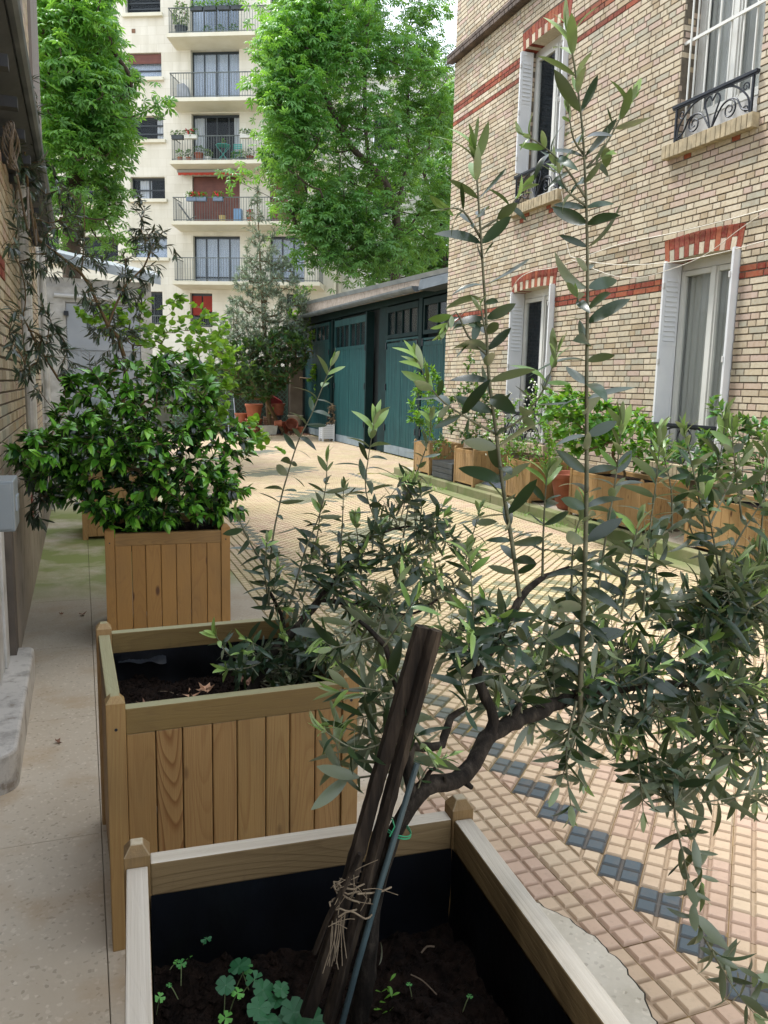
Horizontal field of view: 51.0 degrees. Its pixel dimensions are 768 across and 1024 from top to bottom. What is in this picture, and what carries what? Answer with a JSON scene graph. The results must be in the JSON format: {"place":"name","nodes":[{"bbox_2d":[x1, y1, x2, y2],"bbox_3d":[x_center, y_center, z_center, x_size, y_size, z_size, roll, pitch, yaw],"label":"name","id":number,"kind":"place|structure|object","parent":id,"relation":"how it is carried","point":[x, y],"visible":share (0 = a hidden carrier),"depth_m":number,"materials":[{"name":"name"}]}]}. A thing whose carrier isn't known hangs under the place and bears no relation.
{"place":"outdoors","nodes":[
{"label":"outdoors","id":0,"kind":"place"},
{"bbox_2d":[37,0,178,278],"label":"chestnut tree","id":1,"kind":"object","parent":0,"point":[88,74],"visible":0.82,"depth_m":14.70,"materials":[{"name":"green plant"}]},
{"bbox_2d":[45,0,368,366],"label":"apartment building","id":2,"kind":"structure","parent":0,"point":[207,68],"depth_m":35.36,"materials":[{"name":"paint"}]},
{"bbox_2d":[85,237,117,260],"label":"window","id":3,"kind":"structure","parent":2,"relation":"in","point":[111,254],"depth_m":37.85,"materials":[{"name":"grey glass"}]},
{"bbox_2d":[127,0,159,12],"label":"window","id":4,"kind":"structure","parent":2,"relation":"in","point":[137,6],"depth_m":35.95,"materials":[{"name":"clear glass"}]},
{"bbox_2d":[129,64,161,76],"bbox_3d":[-10.398,-19.437,35.269,1.590,1.020,0.094,2,9,6],"label":"window","id":5,"kind":"structure","parent":2,"relation":"in","point":[146,70],"depth_m":35.29,"materials":[{"name":"white"}]},
{"bbox_2d":[132,117,163,138],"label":"window","id":6,"kind":"structure","parent":2,"relation":"in","point":[150,130],"depth_m":36.75,"materials":[{"name":"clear glass"}]},
{"bbox_2d":[133,178,164,198],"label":"window","id":7,"kind":"structure","parent":2,"relation":"in","point":[153,187],"depth_m":36.13,"materials":[{"name":"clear glass"}]},
{"bbox_2d":[135,237,166,256],"bbox_3d":[-10.470,-11.942,36.433,1.600,0.950,0.094,2,9,6],"label":"window","id":8,"kind":"structure","parent":2,"relation":"in","point":[161,253],"depth_m":36.44,"materials":[{"name":"white"}]},
{"bbox_2d":[151,292,162,323],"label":"window","id":9,"kind":"structure","parent":2,"relation":"in","point":[158,300],"depth_m":37.96,"materials":[{"name":"grey glass"}]},
{"bbox_2d":[172,0,188,32],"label":"potted plant","id":10,"kind":"object","parent":2,"relation":"on","point":[178,28],"visible":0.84,"depth_m":33.73,"materials":[{"name":"green plant"}]},
{"bbox_2d":[177,83,190,95],"bbox_3d":[-8.591,-17.967,34.632,0.748,0.796,0.307,5,10,24],"label":"furniture cover","id":11,"kind":"object","parent":2,"relation":"on","point":[182,90],"visible":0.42,"depth_m":34.49,"materials":[{"name":"white fabric"}]},
{"bbox_2d":[183,128,198,139],"bbox_3d":[-8.189,-16.009,34.053,0.725,0.447,0.411,3,9,12],"label":"flower box","id":12,"kind":"object","parent":2,"relation":"attached to","point":[191,136],"visible":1,"depth_m":34.02,"materials":[{"name":"white plastic"}]},
{"bbox_2d":[189,0,204,11],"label":"flower box","id":13,"kind":"object","parent":2,"relation":"attached to","point":[198,8],"visible":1,"depth_m":33.22,"materials":[{"name":"plastic"}]},
{"bbox_2d":[192,294,211,326],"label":"window","id":14,"kind":"structure","parent":2,"relation":"in","point":[197,317],"depth_m":36.66,"materials":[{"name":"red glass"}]},
{"bbox_2d":[203,0,216,11],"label":"flower box","id":15,"kind":"object","parent":2,"relation":"attached to","point":[210,8],"visible":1,"depth_m":33.15,"materials":[{"name":"plastic"}]},
{"bbox_2d":[192,0,238,59],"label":"window","id":16,"kind":"structure","parent":2,"relation":"in","point":[210,15],"depth_m":35.64,"materials":[{"name":"grey glass"}]},
{"bbox_2d":[192,51,238,119],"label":"window","id":17,"kind":"structure","parent":2,"relation":"in","point":[207,61],"depth_m":34.99,"materials":[{"name":"grey"}]},
{"bbox_2d":[193,115,239,159],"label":"window","id":18,"kind":"structure","parent":2,"relation":"in","point":[205,127],"depth_m":35.59,"materials":[{"name":"grey glass"}]},
{"bbox_2d":[195,237,239,280],"bbox_3d":[-7.428,-11.304,36.177,2.150,2.010,0.095,2,9,6],"label":"window","id":19,"kind":"structure","parent":2,"relation":"in","point":[204,246],"depth_m":36.18,"materials":[{"name":"grey glass"}]},
{"bbox_2d":[216,0,230,10],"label":"flower box","id":20,"kind":"object","parent":2,"relation":"attached to","point":[222,7],"visible":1,"depth_m":33.09,"materials":[{"name":"plastic"}]},
{"bbox_2d":[229,0,243,10],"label":"flower box","id":21,"kind":"object","parent":2,"relation":"attached to","point":[236,7],"visible":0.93,"depth_m":33.03,"materials":[{"name":"plastic"}]},
{"bbox_2d":[271,237,303,281],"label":"window","id":22,"kind":"structure","parent":2,"relation":"in","point":[284,250],"depth_m":35.81,"materials":[{"name":"white glass"}]},
{"bbox_2d":[60,433,413,1023],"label":"ground","id":23,"kind":"structure","parent":0,"point":[98,763],"depth_m":3.02,"materials":[{"name":"grey concrete"}]},
{"bbox_2d":[0,0,55,685],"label":"brick house","id":24,"kind":"structure","parent":23,"relation":"on","point":[21,547],"depth_m":4.90,"materials":[{"name":"beige brick"}]},
{"bbox_2d":[0,532,9,685],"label":"door","id":25,"kind":"structure","parent":24,"relation":"in","point":[4,628],"depth_m":3.72,"materials":[{"name":"white paint"}]},
{"bbox_2d":[0,475,19,531],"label":"meter box","id":26,"kind":"object","parent":24,"relation":"attached to","point":[9,507],"visible":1,"depth_m":3.22,"materials":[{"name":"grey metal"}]},
{"bbox_2d":[0,484,12,529],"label":"door","id":27,"kind":"structure","parent":26,"relation":"in","point":[6,522],"depth_m":3.21,"materials":[{"name":"grey metal"}]},
{"bbox_2d":[1,120,36,245],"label":"cable coil","id":28,"kind":"object","parent":24,"relation":"hanging from","point":[11,157],"visible":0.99,"depth_m":4.12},
{"bbox_2d":[46,248,160,483],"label":"grey garage","id":29,"kind":"structure","parent":23,"relation":"on","point":[60,296],"depth_m":11.37,"materials":[{"name":"white paint"}]},
{"bbox_2d":[66,303,141,474],"bbox_3d":[-4.007,-1.688,11.607,0.980,2.510,0.045,-2,10,-20],"label":"door","id":30,"kind":"structure","parent":29,"relation":"in","point":[76,338],"depth_m":11.45,"materials":[{"name":"grey paint"}]},
{"bbox_2d":[0,490,419,1023],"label":"walkway","id":31,"kind":"structure","parent":23,"relation":"on","point":[54,948],"depth_m":2.76,"materials":[{"name":"concrete"}]},
{"bbox_2d":[0,647,34,795],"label":"doorstep","id":32,"kind":"object","parent":31,"relation":"on","point":[17,686],"visible":1,"depth_m":3.32,"materials":[{"name":"stone"}]},
{"bbox_2d":[0,74,181,532],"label":"dark leaved shrub","id":33,"kind":"object","parent":31,"relation":"on","point":[37,522],"visible":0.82,"depth_m":5.48,"materials":[{"name":"green plant"}]},
{"bbox_2d":[81,464,157,539],"bbox_3d":[-2.615,-0.142,7.946,0.690,0.696,0.690,-2,10,-20],"label":"wooden planter","id":34,"kind":"object","parent":31,"relation":"on","point":[89,529],"visible":0.12,"depth_m":7.58,"materials":[{"name":"brown wood"}]},
{"bbox_2d":[73,289,285,454],"bbox_3d":[-1.686,-1.133,7.271,2.068,1.707,1.235,4,9,19],"label":"round leaved shrub","id":35,"kind":"object","parent":34,"relation":"in","point":[215,339],"visible":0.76,"depth_m":7.14,"materials":[{"name":"green plant"}]},
{"bbox_2d":[104,514,230,630],"bbox_3d":[-1.317,0.370,4.880,0.680,0.696,0.682,-2,9,-18],"label":"wooden planter","id":36,"kind":"object","parent":31,"relation":"on","point":[181,576],"visible":0.8,"depth_m":4.56,"materials":[{"name":"orange wood"}]},
{"bbox_2d":[1,350,258,537],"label":"camellia shrub","id":37,"kind":"object","parent":36,"relation":"in","point":[81,436],"visible":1,"depth_m":4.46,"materials":[{"name":"green plant"}]},
{"bbox_2d":[96,606,359,951],"bbox_3d":[-0.536,0.746,2.566,0.680,0.706,0.792,-2,10,-21],"label":"wooden planter","id":38,"kind":"object","parent":31,"relation":"on","point":[220,761],"visible":0.81,"depth_m":2.21,"materials":[{"name":"brown wood"}]},
{"bbox_2d":[199,347,496,693],"bbox_3d":[-0.124,0.075,2.546,1.065,1.164,0.587,-6,11,-38],"label":"olive tree","id":39,"kind":"object","parent":38,"relation":"in","point":[289,646],"visible":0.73,"depth_m":2.49,"materials":[{"name":"green plant"}]},
{"bbox_2d":[123,794,629,1023],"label":"wooden planter","id":40,"kind":"object","parent":31,"relation":"on","point":[467,906],"visible":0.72,"depth_m":1.44,"materials":[{"name":"brown wood"}]},
{"bbox_2d":[155,983,177,1014],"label":"clover plant","id":41,"kind":"object","parent":40,"relation":"in","point":[158,998],"visible":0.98,"depth_m":1.33,"materials":[{"name":"green plant"}]},
{"bbox_2d":[170,955,192,985],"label":"clover plant","id":42,"kind":"object","parent":40,"relation":"in","point":[179,966],"visible":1,"depth_m":1.41,"materials":[{"name":"green plant"}]},
{"bbox_2d":[215,957,323,1023],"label":"clover plant","id":43,"kind":"object","parent":40,"relation":"in","point":[292,1015],"visible":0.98,"depth_m":1.32,"materials":[{"name":"green plant"}]},
{"bbox_2d":[339,762,419,1023],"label":"metal stake","id":44,"kind":"object","parent":40,"relation":"in","point":[380,884],"visible":1,"depth_m":1.22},
{"bbox_2d":[322,628,441,1023],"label":"stake","id":45,"kind":"object","parent":40,"relation":"in","point":[388,800],"visible":0.98,"depth_m":1.21,"materials":[{"name":"brown wood"}]},
{"bbox_2d":[322,860,397,972],"bbox_3d":[-0.035,0.594,1.218,0.111,0.173,0.074,1,9,-2],"label":"twine","id":46,"kind":"object","parent":45,"relation":"attached to","point":[334,886],"visible":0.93,"depth_m":1.20,"materials":[{"name":"fabric"}]},
{"bbox_2d":[312,852,361,954],"bbox_3d":[-0.071,0.585,1.196,0.074,0.172,0.018,2,9,6],"label":"cane","id":47,"kind":"object","parent":46,"relation":"attached to","point":[342,890],"visible":1,"depth_m":1.19,"materials":[{"name":"brown wood"}]},
{"bbox_2d":[300,624,428,1018],"bbox_3d":[-0.030,0.475,1.226,0.193,0.617,0.033,-1,9,-17],"label":"stake","id":48,"kind":"object","parent":45,"relation":"attached to","point":[369,808],"visible":0.91,"depth_m":1.21,"materials":[{"name":"brown wood"}]},
{"bbox_2d":[374,973,399,1013],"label":"seedling","id":49,"kind":"object","parent":40,"relation":"on","point":[390,988],"visible":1,"depth_m":1.36,"materials":[{"name":"green plant"}]},
{"bbox_2d":[291,0,767,1023],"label":"olive tree","id":50,"kind":"object","parent":40,"relation":"in","point":[727,618],"visible":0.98,"depth_m":1.50,"materials":[{"name":"green plant"}]},
{"bbox_2d":[213,0,455,293],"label":"chestnut tree","id":51,"kind":"object","parent":23,"relation":"on","point":[310,52],"visible":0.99,"depth_m":23.34,"materials":[{"name":"green plant"}]},
{"bbox_2d":[289,267,448,458],"bbox_3d":[0.440,-3.688,20.374,3.356,3.990,12.700,-2,10,-20],"label":"green garage row","id":52,"kind":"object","parent":23,"relation":"on","point":[364,330],"visible":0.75,"depth_m":18.61,"materials":[{"name":"paint"}]},
{"bbox_2d":[286,284,316,402],"bbox_3d":[-2.196,-4.987,23.910,1.250,3.631,1.607,2,9,7],"label":"creeper","id":53,"kind":"object","parent":52,"relation":"attached to","point":[314,367],"visible":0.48,"depth_m":23.47,"materials":[{"name":"green plant"}]},
{"bbox_2d":[304,325,316,434],"bbox_3d":[-2.182,-3.917,24.009,0.064,3.165,1.268,-2,10,-20],"label":"door","id":54,"kind":"structure","parent":52,"relation":"in","point":[308,386],"depth_m":24.02,"materials":[{"name":"green paint"}]},
{"bbox_2d":[316,322,330,435],"bbox_3d":[-1.736,-3.721,22.825,0.064,3.165,1.268,-2,10,-20],"label":"door","id":55,"kind":"structure","parent":52,"relation":"in","point":[323,346],"depth_m":22.77,"materials":[{"name":"green paint"}]},
{"bbox_2d":[333,318,349,443],"bbox_3d":[-1.096,-3.376,20.847,0.064,3.125,1.238,-2,10,-20],"label":"door","id":56,"kind":"structure","parent":52,"relation":"in","point":[341,385],"depth_m":20.82,"materials":[{"name":"green paint"}]},
{"bbox_2d":[348,314,365,445],"bbox_3d":[-0.660,-3.184,19.692,0.064,3.125,1.238,-2,10,-20],"label":"door","id":57,"kind":"structure","parent":52,"relation":"in","point":[357,352],"depth_m":19.72,"materials":[{"name":"green paint"}]},
{"bbox_2d":[383,338,401,454],"bbox_3d":[0.193,-2.530,17.715,0.064,2.485,0.908,-2,10,-20],"label":"door","id":58,"kind":"structure","parent":52,"relation":"in","point":[392,387],"depth_m":17.70,"materials":[{"name":"green paint"}]},
{"bbox_2d":[399,336,417,458],"bbox_3d":[0.514,-2.389,16.865,0.064,2.485,0.908,-2,10,-20],"label":"door","id":59,"kind":"structure","parent":52,"relation":"in","point":[406,430],"depth_m":16.96,"materials":[{"name":"green paint"}]},
{"bbox_2d":[419,337,443,440],"bbox_3d":[0.927,-2.182,15.771,0.064,2.435,1.003,-2,10,-20],"label":"door","id":60,"kind":"structure","parent":52,"relation":"in","point":[433,351],"depth_m":15.63,"materials":[{"name":"green paint"}]},
{"bbox_2d":[354,76,454,285],"bbox_3d":[1.815,-10.449,32.548,6.641,13.641,5.800,-2,10,-20],"label":"chestnut tree","id":61,"kind":"object","parent":23,"relation":"on","point":[439,159],"visible":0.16,"depth_m":31.03,"materials":[{"name":"green plant"}]},
{"bbox_2d":[378,473,767,593],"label":"kerb gutter","id":62,"kind":"object","parent":23,"relation":"on","point":[681,565],"visible":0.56,"depth_m":9.22,"materials":[{"name":"stone"}]},
{"bbox_2d":[394,467,767,583],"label":"kerb","id":63,"kind":"structure","parent":23,"relation":"on","point":[685,554],"depth_m":9.45,"materials":[{"name":"stone"}]},
{"bbox_2d":[341,73,454,292],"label":"neighbour block","id":64,"kind":"structure","parent":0,"point":[407,205],"depth_m":35.14,"materials":[{"name":"beige paint"}]},
{"bbox_2d":[372,0,457,244],"label":"sky","id":65,"kind":"structure","parent":0,"point":[450,27],"materials":[{"name":"white"}]},
{"bbox_2d":[154,432,767,1023],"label":"courtyard paving","id":66,"kind":"structure","parent":0,"point":[676,977],"depth_m":3.02,"materials":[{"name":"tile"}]},
{"bbox_2d":[155,357,302,432],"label":"courtyard wall","id":67,"kind":"structure","parent":66,"relation":"on","point":[294,400],"depth_m":24.59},
{"bbox_2d":[174,366,231,427],"bbox_3d":[-5.359,-3.403,23.951,1.690,1.790,0.052,-2,10,-20],"label":"lattice","id":68,"kind":"object","parent":67,"relation":"attached to","point":[192,391],"visible":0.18,"depth_m":23.83,"materials":[{"name":"green paint"}]},
{"bbox_2d":[232,368,287,424],"bbox_3d":[-3.766,-3.459,24.543,1.690,1.790,0.052,-2,10,-20],"label":"lattice","id":69,"kind":"object","parent":67,"relation":"attached to","point":[262,403],"visible":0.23,"depth_m":24.63,"materials":[{"name":"green paint"}]},
{"bbox_2d":[204,184,311,424],"bbox_3d":[-3.577,-5.684,22.793,3.280,6.996,2.553,-2,10,-20],"label":"slim silver tree","id":70,"kind":"object","parent":66,"relation":"on","point":[270,291],"visible":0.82,"depth_m":22.48,"materials":[{"name":"green plant"}]},
{"bbox_2d":[204,324,311,434],"bbox_3d":[-3.501,-3.686,22.470,3.126,3.154,2.127,-2,10,-20],"label":"dark evergreen shrub","id":71,"kind":"object","parent":66,"relation":"on","point":[259,377],"visible":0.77,"depth_m":22.12,"materials":[{"name":"green plant"}]},
{"bbox_2d":[260,425,277,434],"bbox_3d":[-3.336,-2.363,23.334,0.480,0.280,0.260,-2,10,-20],"label":"white trough","id":72,"kind":"object","parent":66,"relation":"on","point":[271,429],"visible":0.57,"depth_m":23.24,"materials":[{"name":"plastic"}]},
{"bbox_2d":[276,415,282,433],"bbox_3d":[-3.147,-2.607,24.013,0.260,0.560,0.260,-2,10,-20],"label":"pot stand","id":73,"kind":"object","parent":66,"relation":"on","point":[279,418],"visible":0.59,"depth_m":23.94,"materials":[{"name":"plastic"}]},
{"bbox_2d":[271,404,284,414],"bbox_3d":[-3.151,-3.051,23.938,0.428,0.340,0.428,-2,10,-20],"label":"flower pot","id":74,"kind":"object","parent":73,"relation":"on","point":[278,409],"visible":0.81,"depth_m":23.79,"materials":[{"name":"ceramic"}]},
{"bbox_2d":[286,418,297,430],"bbox_3d":[-2.751,-2.589,23.930,0.387,0.405,0.372,-2,10,-20],"label":"flower pot","id":75,"kind":"object","parent":66,"relation":"on","point":[291,423],"visible":0.91,"depth_m":23.96,"materials":[{"name":"ceramic"}]},
{"bbox_2d":[319,424,334,440],"bbox_3d":[-1.532,-2.126,21.512,0.340,0.460,0.340,-2,10,-20],"label":"white planter","id":76,"kind":"object","parent":66,"relation":"on","point":[327,431],"visible":0.94,"depth_m":21.38,"materials":[{"name":"paint"}]},
{"bbox_2d":[537,903,655,1023],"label":"ground patch","id":77,"kind":"object","parent":66,"relation":"on","point":[617,983],"visible":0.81,"depth_m":2.11,"materials":[{"name":"beige concrete"}]},
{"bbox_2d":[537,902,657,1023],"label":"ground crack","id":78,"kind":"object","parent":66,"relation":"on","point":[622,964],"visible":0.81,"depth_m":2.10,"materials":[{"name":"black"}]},
{"bbox_2d":[475,471,505,494],"bbox_3d":[1.792,-0.468,10.938,0.800,0.382,0.840,-2,10,-20],"label":"cellar hatch","id":79,"kind":"object","parent":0,"point":[485,486],"visible":0.23,"depth_m":10.91,"materials":[{"name":"metal"}]},
{"bbox_2d":[403,467,714,553],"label":"pavement","id":80,"kind":"structure","parent":0,"point":[680,539],"depth_m":8.13,"materials":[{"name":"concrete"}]},
{"bbox_2d":[413,439,463,474],"bbox_3d":[0.874,-0.895,13.024,0.590,0.536,0.640,-2,10,-20],"label":"wooden planter","id":81,"kind":"object","parent":80,"relation":"on","point":[419,447],"visible":0.5,"depth_m":12.76,"materials":[{"name":"brown wood"}]},
{"bbox_2d":[406,362,445,440],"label":"light shrub","id":82,"kind":"object","parent":81,"relation":"on","point":[418,420],"visible":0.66,"depth_m":12.62,"materials":[{"name":"green plant"}]},
{"bbox_2d":[432,459,453,480],"bbox_3d":[1.090,-0.643,12.293,0.460,0.250,0.730,-2,10,-20],"label":"trough","id":83,"kind":"object","parent":80,"relation":"on","point":[443,469],"visible":0.51,"depth_m":12.19,"materials":[{"name":"plastic"}]},
{"bbox_2d":[432,432,453,458],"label":"trough plant","id":84,"kind":"object","parent":83,"relation":"on","point":[438,445],"visible":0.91,"depth_m":12.01,"materials":[{"name":"green plant"}]},
{"bbox_2d":[453,445,510,487],"bbox_3d":[1.409,-0.665,11.604,0.590,0.546,0.630,-2,10,-20],"label":"wooden planter","id":85,"kind":"object","parent":80,"relation":"on","point":[463,457],"visible":0.58,"depth_m":11.36,"materials":[{"name":"brown wood"}]},
{"bbox_2d":[447,349,500,443],"bbox_3d":[1.304,-1.626,11.498,0.683,1.569,1.092,7,10,31],"label":"climbing shrub","id":86,"kind":"object","parent":85,"relation":"on","point":[451,411],"visible":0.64,"depth_m":11.44,"materials":[{"name":"green plant"}]},
{"bbox_2d":[505,455,570,502],"bbox_3d":[1.946,-0.424,10.181,0.590,0.536,0.590,-2,10,-20],"label":"wooden planter","id":87,"kind":"object","parent":80,"relation":"on","point":[516,485],"visible":0.45,"depth_m":9.95,"materials":[{"name":"brown wood"}]},
{"bbox_2d":[482,378,551,461],"bbox_3d":[1.718,-1.192,10.372,0.795,1.059,1.324,6,10,27],"label":"white flowering shrub","id":88,"kind":"object","parent":87,"relation":"in","point":[536,388],"visible":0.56,"depth_m":10.32,"materials":[{"name":"green plant"}]},
{"bbox_2d":[500,434,539,476],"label":"shrub","id":89,"kind":"object","parent":87,"relation":"in","point":[534,441],"visible":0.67,"depth_m":9.94,"materials":[{"name":"green plant"}]},
{"bbox_2d":[552,470,569,509],"bbox_3d":[2.254,-0.248,9.483,0.649,0.420,0.649,-2,10,-20],"label":"terracotta pot","id":90,"kind":"object","parent":80,"relation":"on","point":[561,477],"visible":0.22,"depth_m":9.34,"materials":[{"name":"orange ceramic"}]},
{"bbox_2d":[531,397,572,472],"bbox_3d":[1.965,-0.860,9.232,0.479,0.928,0.962,6,10,28],"label":"twiggy bush","id":91,"kind":"object","parent":90,"relation":"on","point":[546,437],"visible":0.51,"depth_m":9.13,"materials":[{"name":"green plant"}]},
{"bbox_2d":[568,468,688,532],"bbox_3d":[2.560,-0.154,8.554,0.590,0.536,1.230,-2,10,-20],"label":"wooden planter","id":92,"kind":"object","parent":80,"relation":"on","point":[632,498],"visible":0.52,"depth_m":8.11,"materials":[{"name":"brown wood"}]},
{"bbox_2d":[533,384,632,479],"bbox_3d":[2.121,-0.838,8.404,1.465,1.010,0.904,-2,10,-20],"label":"hydrangea","id":93,"kind":"object","parent":92,"relation":"in","point":[576,418],"visible":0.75,"depth_m":8.12,"materials":[{"name":"green plant"}]},
{"bbox_2d":[616,407,675,479],"bbox_3d":[2.501,-0.632,7.850,0.481,0.790,0.896,10,12,42],"label":"shrub","id":94,"kind":"object","parent":92,"relation":"in","point":[649,433],"visible":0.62,"depth_m":7.80,"materials":[{"name":"green plant"}]},
{"bbox_2d":[684,492,767,561],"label":"wooden planter","id":95,"kind":"object","parent":80,"relation":"on","point":[724,515],"visible":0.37,"depth_m":6.80,"materials":[{"name":"brown wood"}]},
{"bbox_2d":[666,395,767,506],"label":"broad leaved shrub","id":96,"kind":"object","parent":95,"relation":"on","point":[748,429],"visible":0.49,"depth_m":6.47,"materials":[{"name":"green plant"}]},
{"bbox_2d":[442,0,767,498],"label":"brick building","id":97,"kind":"structure","parent":0,"point":[690,338],"depth_m":9.12,"materials":[{"name":"brick"}]},
{"bbox_2d":[518,288,548,442],"bbox_3d":[2.230,-2.053,11.370,0.074,2.134,1.160,-2,10,-20],"label":"window","id":98,"kind":"structure","parent":97,"relation":"in","point":[542,295],"depth_m":11.45,"materials":[{"name":"plastic"}]},
{"bbox_2d":[529,34,562,199],"bbox_3d":[2.591,-5.299,10.957,0.674,2.490,2.160,-2,10,-20],"label":"window","id":99,"kind":"structure","parent":97,"relation":"in","point":[548,50],"depth_m":10.96,"materials":[{"name":"plastic"}]},
{"bbox_2d":[510,208,767,292],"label":"cable","id":100,"kind":"object","parent":97,"relation":"attached to","point":[648,238],"visible":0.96,"depth_m":8.65,"materials":[{"name":"beige plastic"}]},
{"bbox_2d":[571,210,767,277],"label":"cable","id":101,"kind":"object","parent":97,"relation":"attached to","point":[688,262],"visible":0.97,"depth_m":8.08,"materials":[{"name":"white plastic"}]},
{"bbox_2d":[572,240,767,264],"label":"cable","id":102,"kind":"object","parent":97,"relation":"attached to","point":[680,260],"visible":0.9,"depth_m":8.26,"materials":[{"name":"white plastic"}]},
{"bbox_2d":[668,253,731,467],"bbox_3d":[3.386,-1.553,8.358,0.111,2.134,1.070,-2,10,-21],"label":"window","id":103,"kind":"structure","parent":97,"relation":"in","point":[708,280],"depth_m":8.53,"materials":[{"name":"glass"}]},
{"bbox_2d":[692,0,765,121],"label":"window","id":104,"kind":"structure","parent":97,"relation":"in","point":[750,24],"depth_m":8.05,"materials":[{"name":"glass"}]},
{"bbox_3d":[-3.819,-2.596,23.654,0.530,0.280,0.530,-2,10,-20],"label":"flower pot","id":105,"kind":"object","parent":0,"visible":0},
{"bbox_2d":[245,404,262,417],"bbox_3d":[-3.810,-2.952,23.598,0.530,0.420,0.530,-2,10,-20],"label":"flower pot","id":106,"kind":"object","parent":105,"relation":"on","point":[251,409],"visible":0.68,"depth_m":23.40,"materials":[{"name":"ceramic"}]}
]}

